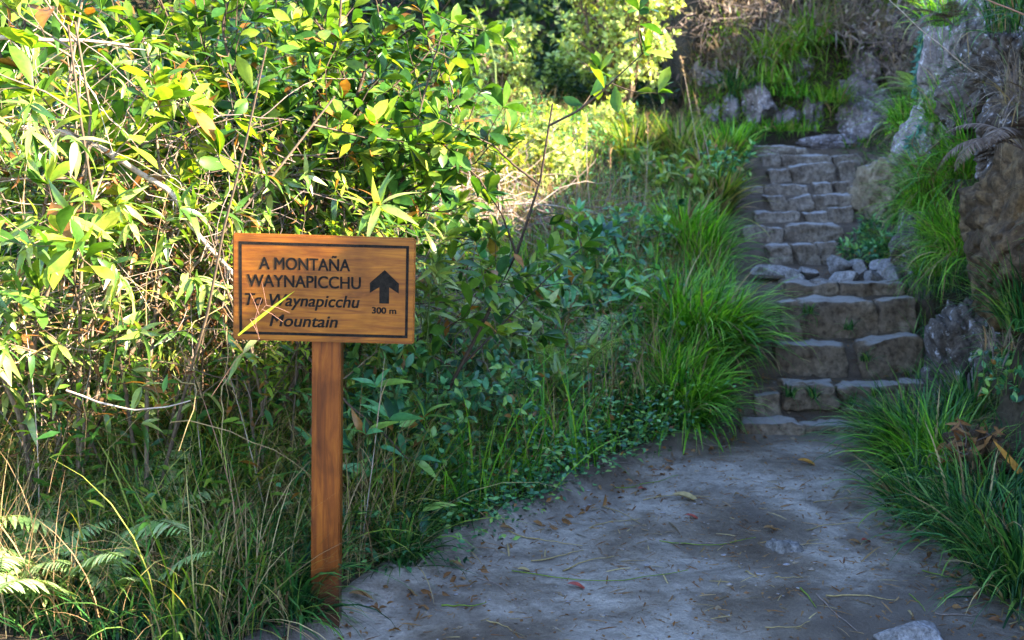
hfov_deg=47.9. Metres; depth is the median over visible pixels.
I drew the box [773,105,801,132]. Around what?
wall rock
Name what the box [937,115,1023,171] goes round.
withered fern
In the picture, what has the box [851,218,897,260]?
weed
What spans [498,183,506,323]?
grass stalk
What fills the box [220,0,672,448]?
broadleaf shrub
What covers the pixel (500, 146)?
grass stalk
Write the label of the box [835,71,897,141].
wall rock
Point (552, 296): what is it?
leafy herb
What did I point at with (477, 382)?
leafy herb
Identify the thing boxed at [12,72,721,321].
slope undergrowth
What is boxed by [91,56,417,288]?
dead brush
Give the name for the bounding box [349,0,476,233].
leaning branch
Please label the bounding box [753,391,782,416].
step stone
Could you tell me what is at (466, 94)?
leaning branch
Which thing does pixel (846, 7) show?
dead brush
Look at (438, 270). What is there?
lance leaved shrub
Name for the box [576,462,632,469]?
fallen straw
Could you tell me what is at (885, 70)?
wall rock
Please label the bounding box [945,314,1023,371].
grass tuft
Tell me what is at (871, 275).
rubble stone
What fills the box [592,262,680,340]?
leafy herb
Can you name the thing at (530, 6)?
forest
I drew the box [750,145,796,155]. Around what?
step stone
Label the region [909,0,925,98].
lichen strand
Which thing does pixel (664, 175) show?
leafy herb
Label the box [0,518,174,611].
fern
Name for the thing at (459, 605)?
fallen straw
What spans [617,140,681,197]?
leafy herb
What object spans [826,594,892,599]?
fallen straw
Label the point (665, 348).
grass tuft
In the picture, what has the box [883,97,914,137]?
leafy sprig
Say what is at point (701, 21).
dead brush
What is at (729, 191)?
grass tuft
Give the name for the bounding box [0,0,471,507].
broadleaf shrub
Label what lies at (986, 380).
leafy sprig
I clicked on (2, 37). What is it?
fallen branch
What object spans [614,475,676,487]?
fallen straw
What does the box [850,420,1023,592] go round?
grass tuft
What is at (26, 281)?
fine leaved shrub
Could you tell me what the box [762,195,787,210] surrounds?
step stone
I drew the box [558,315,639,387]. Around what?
leafy herb
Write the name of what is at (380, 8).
leaning branch
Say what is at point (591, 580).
fallen straw
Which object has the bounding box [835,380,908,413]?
step stone
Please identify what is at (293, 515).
grass tuft
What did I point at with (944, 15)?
withered fern
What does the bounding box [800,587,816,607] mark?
fallen straw
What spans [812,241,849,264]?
step stone
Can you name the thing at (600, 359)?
grass stalk
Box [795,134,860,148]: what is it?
wall rock
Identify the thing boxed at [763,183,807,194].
step stone
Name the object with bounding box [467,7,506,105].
spindly bush
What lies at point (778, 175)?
step stone
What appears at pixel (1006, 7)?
hanging twig
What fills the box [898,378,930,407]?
step stone
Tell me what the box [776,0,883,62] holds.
grass tuft
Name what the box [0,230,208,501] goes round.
lance leaved shrub
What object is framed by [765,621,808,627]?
fallen straw
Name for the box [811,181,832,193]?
step stone
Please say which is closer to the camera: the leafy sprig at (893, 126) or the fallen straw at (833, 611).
the fallen straw at (833, 611)
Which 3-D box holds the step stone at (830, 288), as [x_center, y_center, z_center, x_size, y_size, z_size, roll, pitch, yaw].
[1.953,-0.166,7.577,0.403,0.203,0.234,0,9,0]
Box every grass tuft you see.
[57,399,352,546]
[112,482,327,639]
[155,490,369,639]
[186,442,418,595]
[195,510,395,639]
[307,482,445,569]
[345,481,479,600]
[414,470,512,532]
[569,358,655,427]
[580,249,774,352]
[587,107,679,167]
[588,256,822,394]
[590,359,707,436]
[595,300,755,423]
[610,106,730,165]
[613,328,725,371]
[619,329,782,456]
[620,180,751,255]
[629,198,777,273]
[656,120,763,180]
[663,151,779,236]
[674,114,778,170]
[686,30,779,93]
[700,60,771,105]
[726,17,824,96]
[744,111,797,141]
[745,57,799,96]
[758,0,854,87]
[759,76,820,109]
[772,114,834,137]
[775,383,802,409]
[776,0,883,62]
[795,298,822,320]
[797,354,1000,493]
[801,380,825,410]
[802,75,872,117]
[819,428,1007,541]
[822,387,941,464]
[831,377,1022,502]
[833,316,863,340]
[834,0,918,76]
[840,385,874,415]
[842,132,882,148]
[849,80,918,152]
[849,345,888,369]
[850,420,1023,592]
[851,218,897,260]
[854,151,959,244]
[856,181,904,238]
[859,126,970,248]
[862,376,894,407]
[864,174,967,302]
[869,461,1023,628]
[873,66,946,146]
[878,231,969,315]
[880,101,976,254]
[882,0,986,61]
[884,191,965,307]
[888,409,1023,526]
[889,73,987,224]
[900,354,998,431]
[909,32,986,132]
[931,237,1023,363]
[938,0,1023,53]
[943,33,1023,167]
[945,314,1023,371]
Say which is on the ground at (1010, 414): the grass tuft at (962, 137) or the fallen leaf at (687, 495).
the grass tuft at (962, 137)
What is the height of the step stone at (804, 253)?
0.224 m
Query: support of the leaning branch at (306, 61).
attached to the broadleaf shrub at (446, 175)
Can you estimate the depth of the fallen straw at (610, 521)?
4.80 m
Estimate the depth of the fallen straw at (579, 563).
4.33 m
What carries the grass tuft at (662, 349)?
on the ground at (1010, 414)
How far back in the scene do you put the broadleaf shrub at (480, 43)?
4.77 m
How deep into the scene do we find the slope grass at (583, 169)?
9.97 m
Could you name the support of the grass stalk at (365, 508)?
on the ground at (1010, 414)
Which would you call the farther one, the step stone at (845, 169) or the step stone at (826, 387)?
the step stone at (845, 169)
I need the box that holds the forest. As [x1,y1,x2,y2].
[6,0,632,67]
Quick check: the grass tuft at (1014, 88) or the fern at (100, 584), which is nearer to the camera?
the fern at (100, 584)
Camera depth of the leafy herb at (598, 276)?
6.96 m
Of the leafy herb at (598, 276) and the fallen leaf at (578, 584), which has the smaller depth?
the fallen leaf at (578, 584)
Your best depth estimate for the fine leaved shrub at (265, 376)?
4.19 m
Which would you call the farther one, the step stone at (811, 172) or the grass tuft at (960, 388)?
the step stone at (811, 172)
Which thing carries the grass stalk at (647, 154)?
on the ground at (1010, 414)
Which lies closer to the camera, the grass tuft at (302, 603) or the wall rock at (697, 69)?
the grass tuft at (302, 603)
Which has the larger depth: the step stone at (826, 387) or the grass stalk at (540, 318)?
the step stone at (826, 387)
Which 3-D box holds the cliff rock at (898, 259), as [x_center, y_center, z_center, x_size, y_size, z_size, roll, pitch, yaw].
[2.803,-0.477,7.957,0.467,0.620,0.788,0,9,0]
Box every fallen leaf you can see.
[350,590,373,599]
[450,560,463,566]
[500,524,514,530]
[567,581,584,588]
[673,491,696,501]
[798,458,814,464]
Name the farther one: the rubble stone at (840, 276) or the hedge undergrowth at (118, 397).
the rubble stone at (840, 276)
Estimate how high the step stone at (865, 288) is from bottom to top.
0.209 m
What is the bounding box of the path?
[243,142,1023,639]
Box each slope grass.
[37,1,748,423]
[305,190,782,533]
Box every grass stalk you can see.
[9,261,71,515]
[150,204,181,464]
[177,236,207,498]
[184,349,238,520]
[205,356,270,519]
[354,358,388,550]
[497,125,512,322]
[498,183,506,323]
[536,304,556,354]
[540,291,578,371]
[584,111,594,213]
[585,320,614,389]
[599,145,622,232]
[640,112,654,212]
[679,56,704,163]
[694,93,713,171]
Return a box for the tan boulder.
[847,153,917,222]
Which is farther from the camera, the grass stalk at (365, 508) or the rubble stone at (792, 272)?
the rubble stone at (792, 272)
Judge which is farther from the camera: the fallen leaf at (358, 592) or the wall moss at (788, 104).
the wall moss at (788, 104)
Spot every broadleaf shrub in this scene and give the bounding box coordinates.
[0,0,240,364]
[0,0,266,503]
[0,0,433,366]
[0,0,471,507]
[70,0,527,444]
[148,18,495,346]
[204,0,601,398]
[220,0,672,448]
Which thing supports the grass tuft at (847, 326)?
on the path
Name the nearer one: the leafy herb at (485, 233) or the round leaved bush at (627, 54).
the leafy herb at (485, 233)
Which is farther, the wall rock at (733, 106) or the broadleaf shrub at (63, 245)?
the wall rock at (733, 106)
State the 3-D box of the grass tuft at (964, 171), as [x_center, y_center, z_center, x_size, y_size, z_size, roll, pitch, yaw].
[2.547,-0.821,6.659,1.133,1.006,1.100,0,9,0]
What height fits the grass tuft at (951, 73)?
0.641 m
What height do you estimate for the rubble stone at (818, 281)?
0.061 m
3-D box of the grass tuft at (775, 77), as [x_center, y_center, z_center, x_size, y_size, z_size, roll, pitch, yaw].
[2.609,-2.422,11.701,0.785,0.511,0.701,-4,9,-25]
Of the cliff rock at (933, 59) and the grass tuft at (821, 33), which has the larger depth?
the grass tuft at (821, 33)
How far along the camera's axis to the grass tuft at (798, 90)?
11.51 m
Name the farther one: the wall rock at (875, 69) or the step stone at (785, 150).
the wall rock at (875, 69)
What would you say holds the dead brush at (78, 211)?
on the broadleaf shrub at (27, 38)
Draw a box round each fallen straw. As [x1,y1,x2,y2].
[441,602,485,606]
[476,578,518,608]
[509,530,581,545]
[512,570,686,580]
[531,550,582,561]
[563,556,612,571]
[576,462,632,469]
[589,519,635,527]
[601,505,638,522]
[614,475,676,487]
[643,495,710,499]
[659,537,755,544]
[678,542,721,543]
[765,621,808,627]
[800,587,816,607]
[806,522,856,529]
[813,497,866,502]
[816,593,857,631]
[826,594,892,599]
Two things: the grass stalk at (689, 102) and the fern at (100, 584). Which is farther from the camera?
the grass stalk at (689, 102)
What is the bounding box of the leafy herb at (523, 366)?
[406,308,550,466]
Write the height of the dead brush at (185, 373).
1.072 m
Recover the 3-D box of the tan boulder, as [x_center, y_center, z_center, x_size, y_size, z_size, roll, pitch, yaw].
[3.092,-0.975,9.435,0.650,0.780,1.016,0,9,0]
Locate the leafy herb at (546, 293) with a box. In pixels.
[417,242,583,367]
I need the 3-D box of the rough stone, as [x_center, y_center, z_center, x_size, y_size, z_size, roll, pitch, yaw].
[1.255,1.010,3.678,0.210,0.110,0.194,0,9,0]
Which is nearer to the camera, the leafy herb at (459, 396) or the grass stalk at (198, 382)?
the grass stalk at (198, 382)
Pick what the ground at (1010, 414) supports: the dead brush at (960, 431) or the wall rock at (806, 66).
the wall rock at (806, 66)
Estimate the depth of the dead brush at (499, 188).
7.94 m
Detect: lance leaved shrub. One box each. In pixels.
[0,0,301,515]
[0,89,386,485]
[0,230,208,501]
[142,123,340,452]
[335,166,475,483]
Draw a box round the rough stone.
[873,620,942,639]
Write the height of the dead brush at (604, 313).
1.063 m
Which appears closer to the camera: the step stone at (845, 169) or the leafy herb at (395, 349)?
the leafy herb at (395, 349)
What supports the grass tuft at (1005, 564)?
on the ground at (1010, 414)
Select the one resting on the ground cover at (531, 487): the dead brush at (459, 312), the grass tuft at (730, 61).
the dead brush at (459, 312)
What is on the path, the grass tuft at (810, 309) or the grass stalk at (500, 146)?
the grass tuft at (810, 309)
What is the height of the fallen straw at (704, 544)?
0.015 m
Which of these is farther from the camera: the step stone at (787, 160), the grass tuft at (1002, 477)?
the step stone at (787, 160)
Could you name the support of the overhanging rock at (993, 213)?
on the ground at (1010, 414)
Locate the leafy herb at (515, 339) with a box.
[482,297,602,417]
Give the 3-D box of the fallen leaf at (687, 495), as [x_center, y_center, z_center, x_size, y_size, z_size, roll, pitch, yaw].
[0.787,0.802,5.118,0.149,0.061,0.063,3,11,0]
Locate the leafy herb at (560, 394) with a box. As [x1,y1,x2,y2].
[532,371,589,426]
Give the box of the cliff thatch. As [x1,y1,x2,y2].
[828,0,1023,294]
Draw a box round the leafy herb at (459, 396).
[348,358,503,481]
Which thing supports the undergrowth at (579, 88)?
on the ground at (1010, 414)
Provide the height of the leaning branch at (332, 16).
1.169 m
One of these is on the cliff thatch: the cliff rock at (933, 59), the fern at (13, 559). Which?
the cliff rock at (933, 59)
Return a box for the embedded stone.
[765,538,804,553]
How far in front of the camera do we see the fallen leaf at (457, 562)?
4.27 m
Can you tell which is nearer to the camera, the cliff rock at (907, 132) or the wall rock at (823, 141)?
the cliff rock at (907, 132)
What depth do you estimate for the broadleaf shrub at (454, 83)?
5.70 m
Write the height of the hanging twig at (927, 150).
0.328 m
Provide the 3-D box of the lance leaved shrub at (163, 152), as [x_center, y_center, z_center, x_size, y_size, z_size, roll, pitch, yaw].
[-1.006,-0.048,4.666,0.690,1.500,0.962,3,9,18]
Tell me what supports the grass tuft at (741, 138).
on the ground at (1010, 414)
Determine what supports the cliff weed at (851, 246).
on the path
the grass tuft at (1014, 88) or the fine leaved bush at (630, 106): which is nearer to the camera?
the grass tuft at (1014, 88)
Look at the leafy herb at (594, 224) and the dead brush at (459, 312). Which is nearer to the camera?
the dead brush at (459, 312)
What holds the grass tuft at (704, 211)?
on the ground at (1010, 414)
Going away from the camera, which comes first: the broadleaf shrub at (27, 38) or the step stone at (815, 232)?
the broadleaf shrub at (27, 38)
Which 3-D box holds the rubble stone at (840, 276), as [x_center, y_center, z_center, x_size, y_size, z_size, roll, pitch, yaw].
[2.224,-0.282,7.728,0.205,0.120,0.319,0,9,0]
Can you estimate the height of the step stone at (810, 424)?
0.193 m
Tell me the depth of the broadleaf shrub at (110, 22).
4.87 m
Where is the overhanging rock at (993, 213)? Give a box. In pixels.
[957,130,1023,338]
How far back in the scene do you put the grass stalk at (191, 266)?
4.03 m
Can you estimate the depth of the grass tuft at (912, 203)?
7.51 m
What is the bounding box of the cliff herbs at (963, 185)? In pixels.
[857,0,1010,222]
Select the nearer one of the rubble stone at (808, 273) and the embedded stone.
the embedded stone
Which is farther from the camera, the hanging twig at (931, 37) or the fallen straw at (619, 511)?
the hanging twig at (931, 37)
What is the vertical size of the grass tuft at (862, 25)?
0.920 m
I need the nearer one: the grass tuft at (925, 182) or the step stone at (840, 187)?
the grass tuft at (925, 182)
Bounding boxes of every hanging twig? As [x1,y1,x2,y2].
[889,0,972,71]
[905,130,945,160]
[987,0,1023,14]
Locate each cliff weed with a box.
[835,236,889,261]
[846,213,894,244]
[856,229,893,267]
[862,229,895,259]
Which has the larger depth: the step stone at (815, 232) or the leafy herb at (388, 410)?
the step stone at (815, 232)
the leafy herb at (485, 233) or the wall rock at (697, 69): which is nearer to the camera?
the leafy herb at (485, 233)
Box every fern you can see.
[0,434,229,553]
[0,492,119,592]
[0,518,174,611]
[53,539,217,606]
[522,310,634,383]
[874,70,918,94]
[892,1,965,47]
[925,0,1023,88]
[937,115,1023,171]
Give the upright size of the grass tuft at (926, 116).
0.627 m
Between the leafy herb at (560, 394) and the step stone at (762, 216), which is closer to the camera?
the leafy herb at (560, 394)
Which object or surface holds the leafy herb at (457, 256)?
on the ground at (1010, 414)
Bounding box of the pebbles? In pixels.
[298,270,970,639]
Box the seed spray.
[211,284,286,396]
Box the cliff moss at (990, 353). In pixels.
[837,0,1023,387]
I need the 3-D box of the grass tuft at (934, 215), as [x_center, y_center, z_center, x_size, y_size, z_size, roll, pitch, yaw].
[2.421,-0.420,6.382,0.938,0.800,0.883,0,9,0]
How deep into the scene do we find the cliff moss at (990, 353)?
7.22 m
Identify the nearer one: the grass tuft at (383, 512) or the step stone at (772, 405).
the grass tuft at (383, 512)
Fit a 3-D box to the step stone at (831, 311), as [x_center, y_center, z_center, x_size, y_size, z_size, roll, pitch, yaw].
[2.058,0.015,7.289,0.572,0.332,0.245,0,9,0]
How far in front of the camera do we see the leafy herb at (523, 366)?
5.19 m
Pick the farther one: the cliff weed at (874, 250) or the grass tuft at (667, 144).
the grass tuft at (667, 144)
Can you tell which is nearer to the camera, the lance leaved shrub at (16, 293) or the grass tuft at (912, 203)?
the lance leaved shrub at (16, 293)
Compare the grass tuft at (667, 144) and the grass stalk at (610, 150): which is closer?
the grass stalk at (610, 150)
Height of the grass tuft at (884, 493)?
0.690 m
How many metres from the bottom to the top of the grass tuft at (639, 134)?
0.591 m
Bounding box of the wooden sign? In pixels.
[233,233,415,627]
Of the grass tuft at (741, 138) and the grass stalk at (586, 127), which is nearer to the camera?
the grass stalk at (586, 127)
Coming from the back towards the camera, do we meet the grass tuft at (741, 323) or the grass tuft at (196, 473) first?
the grass tuft at (741, 323)
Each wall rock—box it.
[688,60,722,87]
[704,103,720,124]
[721,93,740,121]
[740,71,778,124]
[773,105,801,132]
[782,52,813,85]
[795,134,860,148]
[802,92,826,132]
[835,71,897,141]
[847,45,884,84]
[879,2,919,93]
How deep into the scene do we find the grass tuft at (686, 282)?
7.00 m
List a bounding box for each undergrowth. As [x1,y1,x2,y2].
[0,2,682,122]
[0,12,524,373]
[0,210,311,559]
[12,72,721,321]
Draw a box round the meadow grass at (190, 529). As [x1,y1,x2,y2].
[0,288,531,639]
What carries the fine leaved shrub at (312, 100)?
on the ground at (1010, 414)
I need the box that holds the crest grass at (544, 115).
[29,38,731,267]
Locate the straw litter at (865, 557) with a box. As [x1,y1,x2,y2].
[455,297,1021,639]
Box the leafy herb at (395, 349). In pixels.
[274,343,442,485]
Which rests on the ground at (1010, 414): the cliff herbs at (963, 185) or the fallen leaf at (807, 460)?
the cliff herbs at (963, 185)
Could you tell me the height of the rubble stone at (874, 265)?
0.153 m
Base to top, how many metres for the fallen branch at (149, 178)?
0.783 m
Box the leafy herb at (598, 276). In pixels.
[544,240,617,337]
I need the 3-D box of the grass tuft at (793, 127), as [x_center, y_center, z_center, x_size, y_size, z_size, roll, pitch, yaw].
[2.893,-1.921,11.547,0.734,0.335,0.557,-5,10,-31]
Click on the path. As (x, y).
(751, 614)
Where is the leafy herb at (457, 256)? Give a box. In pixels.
[415,236,500,376]
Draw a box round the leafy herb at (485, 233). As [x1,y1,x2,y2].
[418,189,518,288]
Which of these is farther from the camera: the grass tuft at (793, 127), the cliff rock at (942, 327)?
the grass tuft at (793, 127)
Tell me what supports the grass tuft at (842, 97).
on the ground at (1010, 414)
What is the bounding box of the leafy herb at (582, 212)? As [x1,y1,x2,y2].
[549,210,613,255]
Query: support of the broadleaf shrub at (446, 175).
on the ground at (1010, 414)
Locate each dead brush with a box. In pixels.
[0,0,227,257]
[0,99,166,339]
[0,145,224,461]
[0,164,310,489]
[6,154,258,345]
[35,4,377,284]
[44,169,281,426]
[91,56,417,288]
[344,218,562,423]
[386,121,609,252]
[433,142,670,280]
[480,265,669,416]
[661,0,780,79]
[723,0,856,74]
[782,0,907,74]
[818,0,921,103]
[935,415,1005,488]
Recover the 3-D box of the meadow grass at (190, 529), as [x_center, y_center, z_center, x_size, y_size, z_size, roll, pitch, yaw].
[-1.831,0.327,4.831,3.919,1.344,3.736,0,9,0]
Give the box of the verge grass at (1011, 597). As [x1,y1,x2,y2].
[878,256,1023,639]
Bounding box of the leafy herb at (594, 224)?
[556,197,658,287]
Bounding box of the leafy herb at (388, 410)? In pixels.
[290,368,457,538]
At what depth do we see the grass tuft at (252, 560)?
3.66 m
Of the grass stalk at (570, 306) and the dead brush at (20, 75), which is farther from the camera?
the grass stalk at (570, 306)
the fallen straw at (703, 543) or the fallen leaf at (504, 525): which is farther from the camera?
the fallen leaf at (504, 525)
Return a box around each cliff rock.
[888,208,961,279]
[891,105,965,199]
[917,0,992,150]
[920,297,990,405]
[933,4,1023,154]
[973,92,1023,178]
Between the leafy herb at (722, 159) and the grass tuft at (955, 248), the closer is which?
the grass tuft at (955, 248)
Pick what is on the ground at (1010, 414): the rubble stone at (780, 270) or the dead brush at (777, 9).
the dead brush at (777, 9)
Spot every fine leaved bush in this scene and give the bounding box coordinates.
[390,139,465,216]
[445,115,554,214]
[469,13,547,112]
[511,101,592,192]
[589,95,643,137]
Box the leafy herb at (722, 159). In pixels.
[679,139,756,190]
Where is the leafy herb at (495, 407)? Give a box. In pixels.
[467,381,534,445]
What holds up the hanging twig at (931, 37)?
attached to the cliff rock at (1015, 40)
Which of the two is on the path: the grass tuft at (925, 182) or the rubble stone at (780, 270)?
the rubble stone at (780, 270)
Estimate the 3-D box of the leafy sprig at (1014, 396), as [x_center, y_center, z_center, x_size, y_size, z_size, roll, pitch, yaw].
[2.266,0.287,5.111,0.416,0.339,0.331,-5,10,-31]
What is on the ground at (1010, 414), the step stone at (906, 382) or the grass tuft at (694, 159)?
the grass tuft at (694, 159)
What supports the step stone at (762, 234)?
on the path
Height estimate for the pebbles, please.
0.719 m
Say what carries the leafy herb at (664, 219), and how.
on the ground at (1010, 414)
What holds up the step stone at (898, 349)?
on the path
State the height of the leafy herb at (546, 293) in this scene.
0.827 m
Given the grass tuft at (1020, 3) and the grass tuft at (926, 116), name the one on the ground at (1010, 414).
the grass tuft at (1020, 3)
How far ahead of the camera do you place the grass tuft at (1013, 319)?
4.99 m
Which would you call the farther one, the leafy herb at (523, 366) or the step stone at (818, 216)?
the step stone at (818, 216)
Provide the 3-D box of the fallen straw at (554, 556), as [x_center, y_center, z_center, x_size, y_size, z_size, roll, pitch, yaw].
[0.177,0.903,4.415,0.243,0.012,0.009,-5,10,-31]
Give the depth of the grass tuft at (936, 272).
7.18 m
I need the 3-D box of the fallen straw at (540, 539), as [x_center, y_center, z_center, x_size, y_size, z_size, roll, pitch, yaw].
[0.133,0.866,4.578,0.310,0.031,0.012,3,9,20]
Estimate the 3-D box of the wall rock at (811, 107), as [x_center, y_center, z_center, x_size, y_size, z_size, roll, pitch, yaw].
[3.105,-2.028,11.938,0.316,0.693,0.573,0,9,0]
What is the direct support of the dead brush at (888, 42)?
on the ground at (1010, 414)
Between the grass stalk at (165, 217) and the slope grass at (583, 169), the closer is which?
the grass stalk at (165, 217)
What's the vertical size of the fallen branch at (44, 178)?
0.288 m
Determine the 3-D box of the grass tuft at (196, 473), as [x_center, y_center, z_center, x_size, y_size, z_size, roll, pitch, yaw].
[-1.166,0.663,4.155,1.060,0.789,1.029,5,10,30]
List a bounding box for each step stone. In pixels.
[738,415,805,434]
[740,186,763,193]
[741,225,768,241]
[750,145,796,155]
[752,210,799,223]
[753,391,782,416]
[759,153,780,166]
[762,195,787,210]
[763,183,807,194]
[764,243,792,264]
[766,168,791,182]
[766,227,783,242]
[771,339,848,377]
[775,299,802,337]
[777,279,839,297]
[777,378,840,410]
[780,154,831,166]
[783,222,843,242]
[786,162,836,183]
[786,193,814,211]
[789,243,820,265]
[794,294,878,338]
[795,148,808,154]
[799,419,876,433]
[801,211,828,222]
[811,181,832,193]
[812,193,852,210]
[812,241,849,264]
[825,206,854,222]
[831,154,864,166]
[831,181,852,193]
[835,278,906,297]
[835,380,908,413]
[836,161,855,181]
[853,332,923,378]
[872,295,917,335]
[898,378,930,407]
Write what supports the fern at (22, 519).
on the ground at (1010, 414)
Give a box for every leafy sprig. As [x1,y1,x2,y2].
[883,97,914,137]
[889,112,906,140]
[964,323,998,392]
[970,346,1023,408]
[978,342,1014,409]
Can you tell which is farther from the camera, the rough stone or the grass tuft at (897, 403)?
the grass tuft at (897, 403)
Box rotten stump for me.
[942,424,1013,483]
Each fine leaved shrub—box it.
[0,69,213,454]
[0,91,368,440]
[106,29,442,489]
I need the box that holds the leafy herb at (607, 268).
[475,208,619,355]
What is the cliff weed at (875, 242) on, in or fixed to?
on the ground at (1010, 414)
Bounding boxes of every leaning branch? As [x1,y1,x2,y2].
[186,0,303,204]
[268,0,369,213]
[285,0,427,236]
[319,0,432,234]
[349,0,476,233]
[361,61,482,234]
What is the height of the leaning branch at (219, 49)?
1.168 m
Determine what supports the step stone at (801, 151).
on the path
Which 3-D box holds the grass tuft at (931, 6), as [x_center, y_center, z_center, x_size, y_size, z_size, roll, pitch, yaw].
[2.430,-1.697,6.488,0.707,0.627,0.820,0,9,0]
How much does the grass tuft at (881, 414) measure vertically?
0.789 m
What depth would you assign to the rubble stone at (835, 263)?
7.92 m
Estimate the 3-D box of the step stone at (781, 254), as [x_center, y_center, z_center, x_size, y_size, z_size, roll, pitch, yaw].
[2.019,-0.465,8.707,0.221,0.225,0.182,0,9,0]
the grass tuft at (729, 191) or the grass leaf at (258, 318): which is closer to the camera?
the grass leaf at (258, 318)
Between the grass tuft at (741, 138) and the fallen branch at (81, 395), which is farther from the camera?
the grass tuft at (741, 138)
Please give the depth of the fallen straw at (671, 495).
5.15 m
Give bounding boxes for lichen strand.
[901,116,934,156]
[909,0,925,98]
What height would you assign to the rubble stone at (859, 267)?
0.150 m
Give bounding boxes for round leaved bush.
[541,41,602,107]
[546,0,685,109]
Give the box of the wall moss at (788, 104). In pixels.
[661,0,920,142]
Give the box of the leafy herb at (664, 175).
[644,148,718,217]
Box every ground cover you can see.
[193,238,698,496]
[276,319,754,572]
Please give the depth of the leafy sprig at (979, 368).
5.95 m
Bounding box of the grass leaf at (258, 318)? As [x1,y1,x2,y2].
[238,292,292,335]
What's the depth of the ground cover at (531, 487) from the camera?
5.15 m
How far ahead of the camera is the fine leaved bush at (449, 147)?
8.44 m
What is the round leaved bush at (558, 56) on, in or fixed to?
on the ground at (1010, 414)
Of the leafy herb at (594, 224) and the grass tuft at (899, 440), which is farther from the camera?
the leafy herb at (594, 224)
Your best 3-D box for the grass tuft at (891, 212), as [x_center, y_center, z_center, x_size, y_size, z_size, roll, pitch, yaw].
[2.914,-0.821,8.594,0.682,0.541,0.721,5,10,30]
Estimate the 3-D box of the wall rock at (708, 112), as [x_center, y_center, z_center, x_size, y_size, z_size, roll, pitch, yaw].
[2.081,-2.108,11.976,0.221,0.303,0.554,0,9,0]
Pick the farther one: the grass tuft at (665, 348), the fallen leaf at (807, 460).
the grass tuft at (665, 348)
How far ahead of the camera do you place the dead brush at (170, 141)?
3.99 m
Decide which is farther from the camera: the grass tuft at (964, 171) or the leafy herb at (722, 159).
the leafy herb at (722, 159)
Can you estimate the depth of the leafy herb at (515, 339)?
5.78 m
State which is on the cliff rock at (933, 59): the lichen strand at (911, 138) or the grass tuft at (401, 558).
the lichen strand at (911, 138)
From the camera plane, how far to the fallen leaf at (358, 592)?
3.91 m
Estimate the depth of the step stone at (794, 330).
7.20 m
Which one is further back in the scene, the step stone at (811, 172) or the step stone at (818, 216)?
the step stone at (811, 172)
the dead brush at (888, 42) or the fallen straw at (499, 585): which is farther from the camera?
the dead brush at (888, 42)
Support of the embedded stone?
on the path
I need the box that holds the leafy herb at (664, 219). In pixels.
[605,198,685,272]
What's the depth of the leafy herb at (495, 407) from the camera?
5.53 m
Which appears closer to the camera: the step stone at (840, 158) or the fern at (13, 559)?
the fern at (13, 559)
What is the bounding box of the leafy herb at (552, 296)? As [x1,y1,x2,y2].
[416,259,561,421]
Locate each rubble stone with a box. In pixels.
[750,264,800,275]
[785,268,805,279]
[799,266,819,278]
[809,278,827,284]
[827,255,853,274]
[829,271,859,281]
[849,259,865,268]
[852,261,867,278]
[864,270,881,280]
[869,258,893,271]
[877,267,900,279]
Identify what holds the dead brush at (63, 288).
on the ground at (1010, 414)
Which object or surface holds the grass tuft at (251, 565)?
on the ground at (1010, 414)
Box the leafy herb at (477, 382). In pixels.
[343,337,540,457]
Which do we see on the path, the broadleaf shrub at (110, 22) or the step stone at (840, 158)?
the step stone at (840, 158)
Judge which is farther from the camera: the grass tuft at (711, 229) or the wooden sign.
the grass tuft at (711, 229)
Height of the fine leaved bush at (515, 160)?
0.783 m
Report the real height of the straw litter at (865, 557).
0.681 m
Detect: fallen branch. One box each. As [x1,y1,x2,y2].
[0,7,143,77]
[0,120,232,300]
[0,170,182,247]
[66,389,189,410]
[283,341,412,459]
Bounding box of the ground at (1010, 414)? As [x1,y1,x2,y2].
[0,0,1023,639]
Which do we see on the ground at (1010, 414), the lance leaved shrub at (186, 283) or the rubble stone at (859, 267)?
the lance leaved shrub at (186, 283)
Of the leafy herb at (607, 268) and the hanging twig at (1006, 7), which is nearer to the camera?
the hanging twig at (1006, 7)
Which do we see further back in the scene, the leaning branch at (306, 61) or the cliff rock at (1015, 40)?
the cliff rock at (1015, 40)

